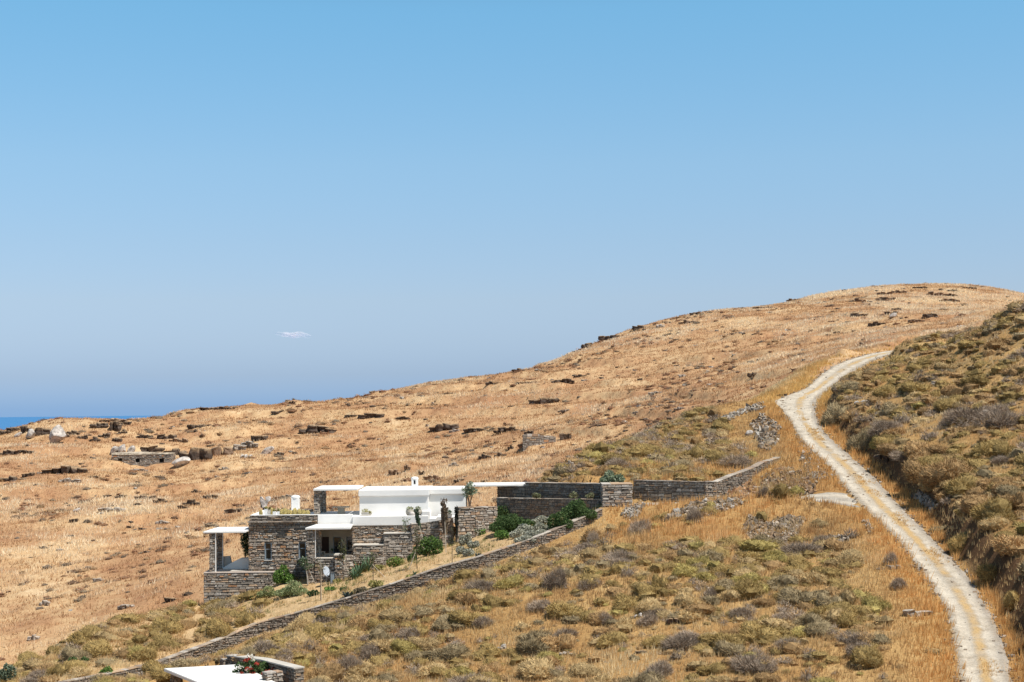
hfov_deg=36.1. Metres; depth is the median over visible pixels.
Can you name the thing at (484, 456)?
rock outcrop
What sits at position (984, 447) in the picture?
cushion shrub
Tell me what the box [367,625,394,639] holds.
cushion shrub
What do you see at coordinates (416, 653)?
cushion shrub
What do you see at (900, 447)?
cushion shrub
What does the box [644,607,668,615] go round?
twiggy shrub
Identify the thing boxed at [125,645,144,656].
cushion shrub
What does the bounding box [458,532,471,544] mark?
silver cushion
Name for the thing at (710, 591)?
twiggy shrub
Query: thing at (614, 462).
twiggy shrub
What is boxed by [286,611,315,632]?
cushion shrub
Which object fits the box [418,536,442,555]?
oleander
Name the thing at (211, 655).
cushion shrub
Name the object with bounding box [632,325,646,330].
rock outcrop
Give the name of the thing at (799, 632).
cushion shrub
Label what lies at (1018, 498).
cushion shrub
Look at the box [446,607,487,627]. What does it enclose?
cushion shrub
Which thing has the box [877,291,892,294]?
rock outcrop
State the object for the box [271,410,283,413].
rock outcrop
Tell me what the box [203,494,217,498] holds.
rock outcrop
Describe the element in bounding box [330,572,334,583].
utility box
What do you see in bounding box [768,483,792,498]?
cushion shrub
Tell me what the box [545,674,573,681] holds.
cushion shrub
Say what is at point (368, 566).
agave
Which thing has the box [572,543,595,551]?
twiggy shrub
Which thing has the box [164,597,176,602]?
rock outcrop
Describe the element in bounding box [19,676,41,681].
twiggy shrub
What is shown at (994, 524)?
cushion shrub
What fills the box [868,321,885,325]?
rock outcrop
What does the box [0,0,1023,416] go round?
sky
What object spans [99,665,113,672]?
green shrub
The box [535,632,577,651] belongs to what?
cushion shrub
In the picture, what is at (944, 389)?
cushion shrub
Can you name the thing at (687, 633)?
twiggy shrub
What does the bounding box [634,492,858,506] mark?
lane
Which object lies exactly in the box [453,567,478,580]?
cushion shrub
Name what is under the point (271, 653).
cushion shrub
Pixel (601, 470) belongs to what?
cushion shrub
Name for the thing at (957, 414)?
twiggy shrub
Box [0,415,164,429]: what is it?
sea
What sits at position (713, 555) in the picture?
cushion shrub
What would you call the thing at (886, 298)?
rock outcrop
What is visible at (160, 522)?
rock outcrop
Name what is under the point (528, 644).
cushion shrub
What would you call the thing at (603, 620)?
twiggy shrub
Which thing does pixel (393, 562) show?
green shrub
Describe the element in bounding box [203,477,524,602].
stone house
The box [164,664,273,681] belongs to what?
pergola
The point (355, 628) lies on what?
cushion shrub
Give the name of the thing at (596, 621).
cushion shrub
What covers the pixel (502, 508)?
rosemary bush
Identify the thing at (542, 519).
silver cushion
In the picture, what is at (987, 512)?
cushion shrub
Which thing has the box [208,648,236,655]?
cushion shrub
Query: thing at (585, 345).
rock outcrop
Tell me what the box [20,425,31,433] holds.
rock outcrop
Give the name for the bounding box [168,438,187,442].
rock outcrop
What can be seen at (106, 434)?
rock outcrop
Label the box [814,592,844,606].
cushion shrub
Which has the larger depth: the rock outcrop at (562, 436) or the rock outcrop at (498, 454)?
the rock outcrop at (562, 436)
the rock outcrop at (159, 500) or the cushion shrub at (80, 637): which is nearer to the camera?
the cushion shrub at (80, 637)
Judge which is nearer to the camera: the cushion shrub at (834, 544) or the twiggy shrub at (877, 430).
the cushion shrub at (834, 544)
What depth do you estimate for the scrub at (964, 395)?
105.06 m
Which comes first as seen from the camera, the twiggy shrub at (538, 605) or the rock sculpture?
the twiggy shrub at (538, 605)
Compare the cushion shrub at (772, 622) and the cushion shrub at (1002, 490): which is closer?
the cushion shrub at (772, 622)
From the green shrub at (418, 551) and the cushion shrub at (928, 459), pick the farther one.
the green shrub at (418, 551)
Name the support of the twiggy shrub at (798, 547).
on the ground at (212, 483)
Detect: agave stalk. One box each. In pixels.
[440,498,446,533]
[443,507,448,533]
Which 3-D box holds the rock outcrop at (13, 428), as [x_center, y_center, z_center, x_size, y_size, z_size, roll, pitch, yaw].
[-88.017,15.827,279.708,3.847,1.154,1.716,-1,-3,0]
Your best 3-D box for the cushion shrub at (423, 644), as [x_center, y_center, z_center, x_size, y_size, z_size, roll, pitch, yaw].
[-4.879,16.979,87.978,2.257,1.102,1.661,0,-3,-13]
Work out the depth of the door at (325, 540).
121.16 m
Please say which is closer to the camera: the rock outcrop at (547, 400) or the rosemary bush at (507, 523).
the rosemary bush at (507, 523)
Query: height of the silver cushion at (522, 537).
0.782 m
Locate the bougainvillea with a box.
[232,653,273,674]
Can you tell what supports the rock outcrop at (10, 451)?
on the ground at (212, 483)
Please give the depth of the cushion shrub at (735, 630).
82.31 m
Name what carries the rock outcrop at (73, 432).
on the ground at (212, 483)
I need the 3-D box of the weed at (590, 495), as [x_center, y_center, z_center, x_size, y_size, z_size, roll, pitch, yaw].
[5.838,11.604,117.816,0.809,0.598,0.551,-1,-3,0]
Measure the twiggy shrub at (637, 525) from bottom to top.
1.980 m
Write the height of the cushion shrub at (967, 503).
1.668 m
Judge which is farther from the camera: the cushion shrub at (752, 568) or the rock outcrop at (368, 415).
the rock outcrop at (368, 415)
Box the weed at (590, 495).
[584,493,594,498]
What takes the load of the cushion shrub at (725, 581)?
on the ground at (212, 483)
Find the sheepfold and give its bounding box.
[111,451,175,466]
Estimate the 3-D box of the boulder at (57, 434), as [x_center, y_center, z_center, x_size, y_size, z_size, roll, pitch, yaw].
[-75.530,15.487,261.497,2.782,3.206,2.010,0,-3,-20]
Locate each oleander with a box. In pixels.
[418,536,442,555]
[598,470,625,482]
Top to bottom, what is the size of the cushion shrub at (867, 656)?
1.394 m
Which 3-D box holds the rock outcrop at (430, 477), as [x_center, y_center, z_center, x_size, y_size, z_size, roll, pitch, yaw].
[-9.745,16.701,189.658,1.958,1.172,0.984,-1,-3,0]
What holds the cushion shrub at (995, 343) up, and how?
on the ground at (212, 483)
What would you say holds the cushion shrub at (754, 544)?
on the ground at (212, 483)
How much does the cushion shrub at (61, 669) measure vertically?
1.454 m
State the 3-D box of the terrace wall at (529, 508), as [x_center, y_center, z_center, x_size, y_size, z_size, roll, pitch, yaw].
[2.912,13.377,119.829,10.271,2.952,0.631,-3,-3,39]
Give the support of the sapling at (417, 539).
on the ground at (212, 483)
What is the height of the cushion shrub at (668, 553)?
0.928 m
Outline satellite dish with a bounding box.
[323,566,330,581]
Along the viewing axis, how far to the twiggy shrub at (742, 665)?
76.74 m
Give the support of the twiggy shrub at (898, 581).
on the ground at (212, 483)
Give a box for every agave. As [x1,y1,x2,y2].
[347,561,365,574]
[349,567,364,578]
[358,554,374,571]
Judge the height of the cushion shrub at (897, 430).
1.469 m
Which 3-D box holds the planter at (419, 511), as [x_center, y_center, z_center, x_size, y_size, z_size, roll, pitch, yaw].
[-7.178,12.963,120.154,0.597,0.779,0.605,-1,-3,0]
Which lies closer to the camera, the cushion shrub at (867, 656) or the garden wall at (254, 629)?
the cushion shrub at (867, 656)
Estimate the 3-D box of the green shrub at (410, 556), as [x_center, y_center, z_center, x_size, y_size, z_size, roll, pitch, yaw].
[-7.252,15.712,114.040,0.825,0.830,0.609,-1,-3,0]
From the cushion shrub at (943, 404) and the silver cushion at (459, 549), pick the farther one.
the cushion shrub at (943, 404)
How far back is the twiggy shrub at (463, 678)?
80.11 m
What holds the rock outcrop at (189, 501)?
on the ground at (212, 483)
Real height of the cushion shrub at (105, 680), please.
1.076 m
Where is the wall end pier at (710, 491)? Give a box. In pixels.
[704,481,716,498]
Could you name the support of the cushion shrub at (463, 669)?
on the ground at (212, 483)
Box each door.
[322,537,328,552]
[333,537,341,552]
[347,537,352,552]
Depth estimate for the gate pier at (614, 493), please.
115.43 m
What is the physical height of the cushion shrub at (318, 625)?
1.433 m
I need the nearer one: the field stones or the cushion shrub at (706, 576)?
the cushion shrub at (706, 576)
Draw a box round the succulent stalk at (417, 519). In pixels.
[414,509,420,529]
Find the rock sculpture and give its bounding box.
[260,496,270,509]
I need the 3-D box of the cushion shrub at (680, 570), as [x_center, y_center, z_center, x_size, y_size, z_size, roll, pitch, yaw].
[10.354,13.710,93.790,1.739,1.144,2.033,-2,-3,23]
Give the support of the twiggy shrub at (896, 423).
on the ground at (212, 483)
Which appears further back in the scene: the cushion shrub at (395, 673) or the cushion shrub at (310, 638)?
the cushion shrub at (310, 638)
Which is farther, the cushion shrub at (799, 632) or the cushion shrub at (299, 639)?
the cushion shrub at (299, 639)
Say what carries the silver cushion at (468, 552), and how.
on the ground at (212, 483)
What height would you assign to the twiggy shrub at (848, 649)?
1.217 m
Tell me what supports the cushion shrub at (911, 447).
on the ground at (212, 483)
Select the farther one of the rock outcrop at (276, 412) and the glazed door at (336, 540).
the rock outcrop at (276, 412)
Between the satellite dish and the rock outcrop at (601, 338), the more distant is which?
the rock outcrop at (601, 338)
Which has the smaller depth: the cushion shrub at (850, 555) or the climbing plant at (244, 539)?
the cushion shrub at (850, 555)
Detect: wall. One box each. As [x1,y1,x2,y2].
[58,509,602,681]
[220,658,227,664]
[226,654,304,681]
[261,670,282,681]
[455,506,497,542]
[496,497,601,519]
[497,482,600,498]
[522,434,555,450]
[633,480,704,502]
[714,457,779,498]
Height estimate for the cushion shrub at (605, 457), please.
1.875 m
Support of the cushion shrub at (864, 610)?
on the ground at (212, 483)
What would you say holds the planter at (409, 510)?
on the stone house
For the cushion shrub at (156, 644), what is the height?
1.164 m
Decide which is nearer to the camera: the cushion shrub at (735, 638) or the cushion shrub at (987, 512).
the cushion shrub at (735, 638)
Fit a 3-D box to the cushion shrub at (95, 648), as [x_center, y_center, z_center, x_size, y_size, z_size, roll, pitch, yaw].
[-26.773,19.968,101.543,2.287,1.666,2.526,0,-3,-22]
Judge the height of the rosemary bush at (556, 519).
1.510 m
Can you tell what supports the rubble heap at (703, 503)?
on the ground at (212, 483)
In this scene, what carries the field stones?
on the ground at (212, 483)
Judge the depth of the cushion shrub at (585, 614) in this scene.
88.09 m
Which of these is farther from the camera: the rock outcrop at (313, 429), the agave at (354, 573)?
the rock outcrop at (313, 429)
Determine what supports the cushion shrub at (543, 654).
on the ground at (212, 483)
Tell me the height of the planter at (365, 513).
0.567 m
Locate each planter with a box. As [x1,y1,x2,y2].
[264,506,267,514]
[361,509,368,515]
[406,506,413,514]
[414,506,421,514]
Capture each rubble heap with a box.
[620,500,644,520]
[661,497,742,520]
[721,401,765,420]
[725,478,755,498]
[742,514,806,544]
[749,413,781,450]
[758,464,816,496]
[795,434,829,488]
[827,534,849,541]
[862,519,873,534]
[911,489,938,510]
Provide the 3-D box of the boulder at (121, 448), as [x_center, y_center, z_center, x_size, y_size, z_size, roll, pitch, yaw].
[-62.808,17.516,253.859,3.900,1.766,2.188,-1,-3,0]
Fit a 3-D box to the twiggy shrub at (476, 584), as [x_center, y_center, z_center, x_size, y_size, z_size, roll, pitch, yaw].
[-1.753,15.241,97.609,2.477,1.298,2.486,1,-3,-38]
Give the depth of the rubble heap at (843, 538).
101.58 m
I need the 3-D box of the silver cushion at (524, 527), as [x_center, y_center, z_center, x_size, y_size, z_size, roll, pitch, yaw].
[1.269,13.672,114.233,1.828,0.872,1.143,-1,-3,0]
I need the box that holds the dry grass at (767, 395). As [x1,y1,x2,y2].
[7,305,1023,681]
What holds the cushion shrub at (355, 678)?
on the ground at (212, 483)
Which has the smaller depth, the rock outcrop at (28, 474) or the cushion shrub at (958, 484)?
the cushion shrub at (958, 484)
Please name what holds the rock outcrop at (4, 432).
on the ground at (212, 483)
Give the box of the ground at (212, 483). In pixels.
[0,285,1023,681]
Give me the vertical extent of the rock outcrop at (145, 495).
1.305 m
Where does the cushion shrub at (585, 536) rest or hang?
on the ground at (212, 483)
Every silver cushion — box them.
[455,546,465,553]
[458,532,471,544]
[462,548,474,556]
[467,540,479,547]
[509,527,525,537]
[513,534,536,542]
[518,523,535,531]
[525,529,546,535]
[531,515,550,524]
[534,522,551,530]
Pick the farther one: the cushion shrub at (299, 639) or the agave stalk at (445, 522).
the agave stalk at (445, 522)
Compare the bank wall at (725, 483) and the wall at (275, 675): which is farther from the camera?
the bank wall at (725, 483)
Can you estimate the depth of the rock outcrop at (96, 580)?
150.93 m
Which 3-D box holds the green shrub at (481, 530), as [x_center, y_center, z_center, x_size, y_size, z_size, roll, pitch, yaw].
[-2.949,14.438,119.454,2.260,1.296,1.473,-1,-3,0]
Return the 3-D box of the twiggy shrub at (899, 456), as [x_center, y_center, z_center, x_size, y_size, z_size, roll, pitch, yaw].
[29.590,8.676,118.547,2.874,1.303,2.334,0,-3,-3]
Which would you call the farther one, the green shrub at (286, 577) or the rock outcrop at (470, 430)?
the rock outcrop at (470, 430)
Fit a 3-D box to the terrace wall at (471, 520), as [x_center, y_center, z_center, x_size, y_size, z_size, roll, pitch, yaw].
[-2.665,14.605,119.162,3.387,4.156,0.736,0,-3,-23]
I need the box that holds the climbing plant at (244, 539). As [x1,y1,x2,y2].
[240,532,248,556]
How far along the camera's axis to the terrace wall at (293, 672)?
77.95 m
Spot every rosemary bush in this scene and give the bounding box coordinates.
[488,513,535,531]
[497,505,509,520]
[547,511,573,528]
[561,498,597,519]
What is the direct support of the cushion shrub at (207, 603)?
on the ground at (212, 483)
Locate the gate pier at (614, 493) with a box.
[600,482,632,506]
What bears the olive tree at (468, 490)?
on the ground at (212, 483)
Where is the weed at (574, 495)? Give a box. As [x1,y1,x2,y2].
[569,492,578,498]
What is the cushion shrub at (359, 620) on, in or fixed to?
on the ground at (212, 483)
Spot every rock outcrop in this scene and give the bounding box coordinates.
[0,430,14,435]
[0,449,19,455]
[0,475,17,481]
[6,427,19,431]
[19,450,33,453]
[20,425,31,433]
[22,472,34,477]
[27,634,39,640]
[34,427,50,435]
[38,600,49,605]
[41,465,87,473]
[58,478,80,482]
[67,430,79,434]
[78,435,87,438]
[89,422,108,427]
[89,436,100,441]
[92,578,103,581]
[98,433,110,437]
[98,507,124,511]
[99,418,127,421]
[109,421,121,431]
[112,437,122,441]
[117,604,133,609]
[119,421,131,424]
[134,494,155,498]
[137,434,152,437]
[140,445,164,451]
[153,498,167,502]
[155,448,186,454]
[155,520,170,523]
[157,434,176,438]
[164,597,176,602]
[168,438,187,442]
[178,447,212,459]
[182,499,199,505]
[187,424,206,428]
[199,406,227,409]
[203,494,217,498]
[211,446,233,455]
[224,508,242,513]
[233,444,246,450]
[240,441,257,447]
[251,435,267,441]
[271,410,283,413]
[299,424,336,433]
[344,414,356,417]
[358,413,384,418]
[388,469,400,475]
[395,416,409,419]
[423,475,438,479]
[429,423,458,431]
[463,428,485,432]
[478,453,491,459]
[493,426,520,433]
[494,452,505,456]
[524,430,533,433]
[528,397,559,404]
[551,378,574,383]
[559,433,571,439]
[581,343,591,348]
[598,335,620,340]
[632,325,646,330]
[666,618,679,623]
[678,320,695,323]
[747,372,756,377]
[850,313,867,316]
[853,297,865,301]
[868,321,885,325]
[873,454,889,462]
[875,297,895,300]
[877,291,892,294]
[902,609,931,616]
[908,319,924,322]
[922,313,937,318]
[927,291,942,295]
[939,298,959,301]
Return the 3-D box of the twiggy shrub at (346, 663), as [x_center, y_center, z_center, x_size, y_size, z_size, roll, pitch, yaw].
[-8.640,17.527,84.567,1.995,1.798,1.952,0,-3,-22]
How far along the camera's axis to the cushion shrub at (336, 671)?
78.59 m
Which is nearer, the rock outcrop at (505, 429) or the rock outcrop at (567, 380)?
the rock outcrop at (505, 429)
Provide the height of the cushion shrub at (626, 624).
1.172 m
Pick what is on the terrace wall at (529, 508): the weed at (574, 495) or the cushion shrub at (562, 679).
the weed at (574, 495)
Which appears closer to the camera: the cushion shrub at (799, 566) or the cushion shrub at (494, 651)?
the cushion shrub at (494, 651)
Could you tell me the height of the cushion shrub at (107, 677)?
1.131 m
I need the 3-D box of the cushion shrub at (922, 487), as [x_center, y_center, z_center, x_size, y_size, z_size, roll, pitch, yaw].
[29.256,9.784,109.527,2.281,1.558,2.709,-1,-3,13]
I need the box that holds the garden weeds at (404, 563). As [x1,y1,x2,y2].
[232,504,601,630]
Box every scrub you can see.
[0,284,1018,660]
[4,299,1023,681]
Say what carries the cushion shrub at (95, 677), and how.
on the ground at (212, 483)
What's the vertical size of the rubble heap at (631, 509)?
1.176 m
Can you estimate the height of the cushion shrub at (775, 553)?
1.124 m
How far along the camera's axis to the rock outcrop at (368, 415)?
274.09 m
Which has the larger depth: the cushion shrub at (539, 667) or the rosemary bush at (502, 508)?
the rosemary bush at (502, 508)
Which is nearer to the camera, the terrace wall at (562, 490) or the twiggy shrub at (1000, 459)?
the twiggy shrub at (1000, 459)
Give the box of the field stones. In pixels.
[5,283,1012,630]
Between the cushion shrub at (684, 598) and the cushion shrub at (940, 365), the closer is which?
the cushion shrub at (684, 598)
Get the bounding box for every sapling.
[297,556,315,585]
[316,557,325,599]
[338,538,348,579]
[366,551,383,579]
[401,517,410,557]
[409,525,420,568]
[449,527,454,562]
[454,506,458,537]
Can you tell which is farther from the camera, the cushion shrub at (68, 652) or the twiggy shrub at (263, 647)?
the cushion shrub at (68, 652)
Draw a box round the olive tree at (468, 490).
[462,481,477,506]
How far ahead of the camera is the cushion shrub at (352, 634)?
90.28 m
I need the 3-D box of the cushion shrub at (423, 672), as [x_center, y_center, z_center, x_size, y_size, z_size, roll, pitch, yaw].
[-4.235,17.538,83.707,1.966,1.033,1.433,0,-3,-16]
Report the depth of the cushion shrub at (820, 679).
73.20 m
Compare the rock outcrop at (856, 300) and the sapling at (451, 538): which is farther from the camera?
the rock outcrop at (856, 300)
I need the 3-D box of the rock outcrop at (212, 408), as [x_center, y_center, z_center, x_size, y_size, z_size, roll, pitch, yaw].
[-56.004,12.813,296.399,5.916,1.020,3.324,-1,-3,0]
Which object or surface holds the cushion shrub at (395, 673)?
on the ground at (212, 483)
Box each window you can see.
[264,543,271,560]
[298,542,306,558]
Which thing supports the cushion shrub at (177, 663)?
on the ground at (212, 483)
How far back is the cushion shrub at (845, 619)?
81.45 m
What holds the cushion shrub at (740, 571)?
on the ground at (212, 483)
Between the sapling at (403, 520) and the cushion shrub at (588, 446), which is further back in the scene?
the cushion shrub at (588, 446)
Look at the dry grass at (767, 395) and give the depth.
99.27 m
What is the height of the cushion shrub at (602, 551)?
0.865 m
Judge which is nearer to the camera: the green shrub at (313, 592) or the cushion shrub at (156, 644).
the cushion shrub at (156, 644)
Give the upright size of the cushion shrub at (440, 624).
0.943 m
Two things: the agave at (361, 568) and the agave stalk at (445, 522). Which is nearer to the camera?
the agave at (361, 568)
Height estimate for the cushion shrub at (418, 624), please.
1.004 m
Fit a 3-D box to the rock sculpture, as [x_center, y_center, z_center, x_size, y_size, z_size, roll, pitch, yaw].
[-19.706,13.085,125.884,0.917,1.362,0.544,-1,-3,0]
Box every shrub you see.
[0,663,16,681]
[13,649,42,663]
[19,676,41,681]
[22,657,62,669]
[28,669,46,680]
[31,662,55,674]
[45,662,71,676]
[60,646,92,660]
[64,658,87,668]
[68,624,104,646]
[68,665,93,678]
[82,637,113,657]
[88,672,112,681]
[94,675,117,681]
[98,678,112,681]
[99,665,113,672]
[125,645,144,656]
[127,646,158,661]
[130,632,150,643]
[139,658,171,673]
[145,637,172,651]
[148,615,183,633]
[149,665,175,681]
[168,657,203,667]
[197,653,217,659]
[199,597,222,609]
[205,596,238,608]
[205,617,235,638]
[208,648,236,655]
[233,611,254,626]
[252,636,280,653]
[265,647,297,656]
[268,641,289,648]
[270,646,293,659]
[272,565,294,583]
[284,632,309,647]
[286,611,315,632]
[289,631,316,641]
[299,627,331,641]
[302,621,324,630]
[304,659,345,681]
[306,589,319,595]
[306,676,326,681]
[307,674,332,681]
[309,615,332,623]
[316,609,338,621]
[319,625,338,632]
[324,586,335,590]
[332,625,361,633]
[336,651,363,670]
[338,613,361,624]
[339,629,364,638]
[342,592,353,596]
[343,673,383,681]
[344,659,377,677]
[347,613,373,629]
[353,586,366,592]
[355,634,368,641]
[359,640,379,661]
[364,637,395,652]
[366,617,394,629]
[366,672,397,681]
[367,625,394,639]
[368,580,383,587]
[374,564,385,570]
[375,623,397,631]
[377,606,414,622]
[377,669,403,678]
[386,556,404,566]
[390,637,421,654]
[397,626,420,639]
[403,649,424,660]
[405,620,426,629]
[406,636,441,650]
[407,552,416,561]
[412,545,423,554]
[413,606,438,617]
[417,661,448,678]
[427,642,470,661]
[430,616,453,631]
[437,576,456,587]
[439,613,450,623]
[444,664,477,677]
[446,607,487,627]
[446,669,469,681]
[447,588,465,600]
[447,672,480,681]
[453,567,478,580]
[454,591,477,604]
[464,578,495,591]
[464,588,482,594]
[466,674,495,681]
[470,615,493,628]
[475,528,486,535]
[476,661,503,674]
[480,671,500,679]
[482,644,501,657]
[482,655,501,664]
[492,572,525,590]
[493,530,509,538]
[500,560,524,573]
[514,629,550,655]
[514,656,554,680]
[524,597,550,612]
[529,630,552,636]
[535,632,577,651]
[535,650,564,661]
[538,654,560,666]
[540,565,568,590]
[545,600,584,618]
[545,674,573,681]
[553,628,579,637]
[567,661,604,678]
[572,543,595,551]
[575,577,603,590]
[577,547,605,556]
[580,608,597,622]
[581,526,607,542]
[583,441,596,451]
[585,529,598,543]
[585,673,612,681]
[588,610,610,625]
[590,465,611,475]
[592,626,619,635]
[596,630,628,648]
[599,452,627,464]
[599,611,614,625]
[600,556,633,565]
[605,455,629,466]
[608,548,636,560]
[611,595,636,611]
[613,616,636,632]
[617,668,662,681]
[627,517,652,534]
[629,443,655,456]
[633,581,658,595]
[635,553,656,564]
[635,612,658,626]
[636,595,663,613]
[638,666,667,678]
[641,633,667,648]
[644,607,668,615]
[644,659,673,675]
[651,572,669,587]
[659,549,679,559]
[660,631,699,650]
[661,464,688,472]
[669,458,695,467]
[671,563,697,576]
[674,591,703,607]
[675,628,701,641]
[678,608,704,623]
[680,444,703,458]
[682,602,716,614]
[685,504,703,521]
[686,555,709,565]
[690,571,717,581]
[695,549,724,563]
[696,540,715,551]
[696,661,726,674]
[697,633,719,645]
[702,585,717,596]
[703,448,733,461]
[703,674,731,681]
[708,560,735,574]
[709,631,748,646]
[713,577,734,586]
[715,640,746,656]
[716,453,752,467]
[716,589,741,601]
[718,629,734,634]
[727,604,756,618]
[729,576,765,599]
[729,650,780,674]
[730,571,760,583]
[731,567,762,579]
[731,627,741,635]
[734,538,782,551]
[735,564,758,572]
[739,620,784,642]
[741,550,763,561]
[748,660,778,673]
[750,598,775,606]
[753,533,784,543]
[754,486,768,496]
[754,672,781,681]
[757,615,792,627]
[759,548,784,557]
[762,554,787,562]
[766,573,798,586]
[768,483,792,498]
[768,610,792,620]
[772,635,801,647]
[776,586,822,605]
[777,540,825,553]
[779,621,802,631]
[782,563,808,572]
[786,554,812,568]
[790,485,804,496]
[790,625,809,637]
[792,611,822,625]
[798,569,830,585]
[802,618,833,637]
[805,599,854,614]
[809,565,825,572]
[809,676,836,681]
[812,534,832,542]
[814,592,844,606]
[819,400,854,426]
[819,566,846,578]
[823,537,852,551]
[823,607,847,624]
[833,547,865,566]
[833,629,874,644]
[835,609,864,627]
[837,588,858,604]
[838,379,861,392]
[843,640,871,655]
[844,424,873,453]
[847,604,872,617]
[848,643,885,667]
[861,594,892,610]
[868,420,894,436]
[868,434,877,449]
[870,419,903,427]
[871,384,896,397]
[873,436,896,447]
[877,442,902,455]
[879,401,900,415]
[879,426,905,435]
[881,551,897,564]
[889,449,907,461]
[890,576,907,589]
[895,443,907,449]
[899,380,931,393]
[900,458,928,483]
[901,440,930,457]
[908,449,930,460]
[909,453,942,477]
[914,455,974,487]
[917,483,933,491]
[923,444,950,454]
[929,455,968,466]
[933,361,957,370]
[933,396,958,411]
[940,383,961,394]
[941,404,991,423]
[943,473,980,495]
[946,531,968,552]
[958,494,988,515]
[959,374,990,385]
[969,408,1021,427]
[969,493,1013,520]
[970,439,993,456]
[974,476,1003,488]
[976,562,996,582]
[977,515,1011,530]
[980,508,1017,521]
[982,337,1007,349]
[987,402,1011,413]
[988,454,1008,464]
[990,532,1023,557]
[991,441,1016,456]
[991,479,1022,494]
[992,529,1017,538]
[994,483,1023,495]
[995,490,1023,510]
[1003,589,1019,610]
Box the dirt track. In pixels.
[783,351,1011,681]
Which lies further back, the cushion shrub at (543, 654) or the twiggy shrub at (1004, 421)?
the twiggy shrub at (1004, 421)
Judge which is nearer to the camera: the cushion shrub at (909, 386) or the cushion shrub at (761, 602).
the cushion shrub at (761, 602)
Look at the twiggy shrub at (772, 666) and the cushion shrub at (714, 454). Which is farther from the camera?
the cushion shrub at (714, 454)
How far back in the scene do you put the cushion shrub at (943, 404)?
131.70 m
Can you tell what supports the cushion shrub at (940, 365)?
on the ground at (212, 483)
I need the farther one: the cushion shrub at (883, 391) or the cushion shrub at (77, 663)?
the cushion shrub at (883, 391)
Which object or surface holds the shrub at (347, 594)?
on the ground at (212, 483)
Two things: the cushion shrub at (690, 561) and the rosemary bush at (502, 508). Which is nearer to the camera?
the cushion shrub at (690, 561)
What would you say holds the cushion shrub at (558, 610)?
on the ground at (212, 483)
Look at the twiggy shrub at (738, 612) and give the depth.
85.62 m
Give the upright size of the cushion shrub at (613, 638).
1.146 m
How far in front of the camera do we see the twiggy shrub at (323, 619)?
97.84 m
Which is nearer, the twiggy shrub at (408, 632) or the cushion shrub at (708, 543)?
the twiggy shrub at (408, 632)
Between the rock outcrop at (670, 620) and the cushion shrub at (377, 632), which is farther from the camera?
the cushion shrub at (377, 632)
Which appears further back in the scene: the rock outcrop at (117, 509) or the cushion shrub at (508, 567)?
the rock outcrop at (117, 509)
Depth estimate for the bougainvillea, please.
79.09 m
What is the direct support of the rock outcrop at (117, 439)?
on the ground at (212, 483)
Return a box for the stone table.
[332,506,349,513]
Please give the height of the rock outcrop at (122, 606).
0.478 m
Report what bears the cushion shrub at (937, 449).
on the ground at (212, 483)
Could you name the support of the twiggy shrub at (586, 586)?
on the ground at (212, 483)
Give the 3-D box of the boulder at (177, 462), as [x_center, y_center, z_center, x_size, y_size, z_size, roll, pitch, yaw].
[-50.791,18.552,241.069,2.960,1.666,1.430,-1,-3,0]
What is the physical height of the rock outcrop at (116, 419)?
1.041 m
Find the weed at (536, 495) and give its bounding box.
[532,493,540,499]
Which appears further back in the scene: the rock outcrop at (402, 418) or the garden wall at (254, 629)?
the rock outcrop at (402, 418)
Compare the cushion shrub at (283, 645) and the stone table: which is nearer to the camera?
the cushion shrub at (283, 645)
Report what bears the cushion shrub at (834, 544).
on the ground at (212, 483)
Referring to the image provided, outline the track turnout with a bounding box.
[775,385,816,435]
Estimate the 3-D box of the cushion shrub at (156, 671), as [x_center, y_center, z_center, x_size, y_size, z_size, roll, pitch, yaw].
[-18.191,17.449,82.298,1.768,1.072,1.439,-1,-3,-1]
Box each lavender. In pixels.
[256,585,277,597]
[274,579,308,596]
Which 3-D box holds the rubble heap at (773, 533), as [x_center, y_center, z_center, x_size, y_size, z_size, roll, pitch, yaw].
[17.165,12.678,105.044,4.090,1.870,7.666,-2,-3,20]
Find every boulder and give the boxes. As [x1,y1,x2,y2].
[26,429,35,438]
[49,424,66,442]
[110,444,135,452]
[171,457,190,466]
[240,454,252,457]
[260,446,273,453]
[745,430,752,435]
[889,313,896,317]
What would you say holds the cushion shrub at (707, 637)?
on the ground at (212, 483)
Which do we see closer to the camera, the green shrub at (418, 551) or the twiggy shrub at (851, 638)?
the twiggy shrub at (851, 638)
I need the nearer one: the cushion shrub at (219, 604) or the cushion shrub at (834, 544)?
the cushion shrub at (834, 544)
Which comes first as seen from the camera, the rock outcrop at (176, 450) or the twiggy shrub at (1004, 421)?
the twiggy shrub at (1004, 421)
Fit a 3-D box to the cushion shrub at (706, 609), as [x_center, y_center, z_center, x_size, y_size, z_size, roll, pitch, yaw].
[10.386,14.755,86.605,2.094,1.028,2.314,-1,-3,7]
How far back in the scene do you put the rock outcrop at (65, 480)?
221.24 m
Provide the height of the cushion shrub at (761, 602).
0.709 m
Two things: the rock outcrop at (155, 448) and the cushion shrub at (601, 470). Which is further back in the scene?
the rock outcrop at (155, 448)
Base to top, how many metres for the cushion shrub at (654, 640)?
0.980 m

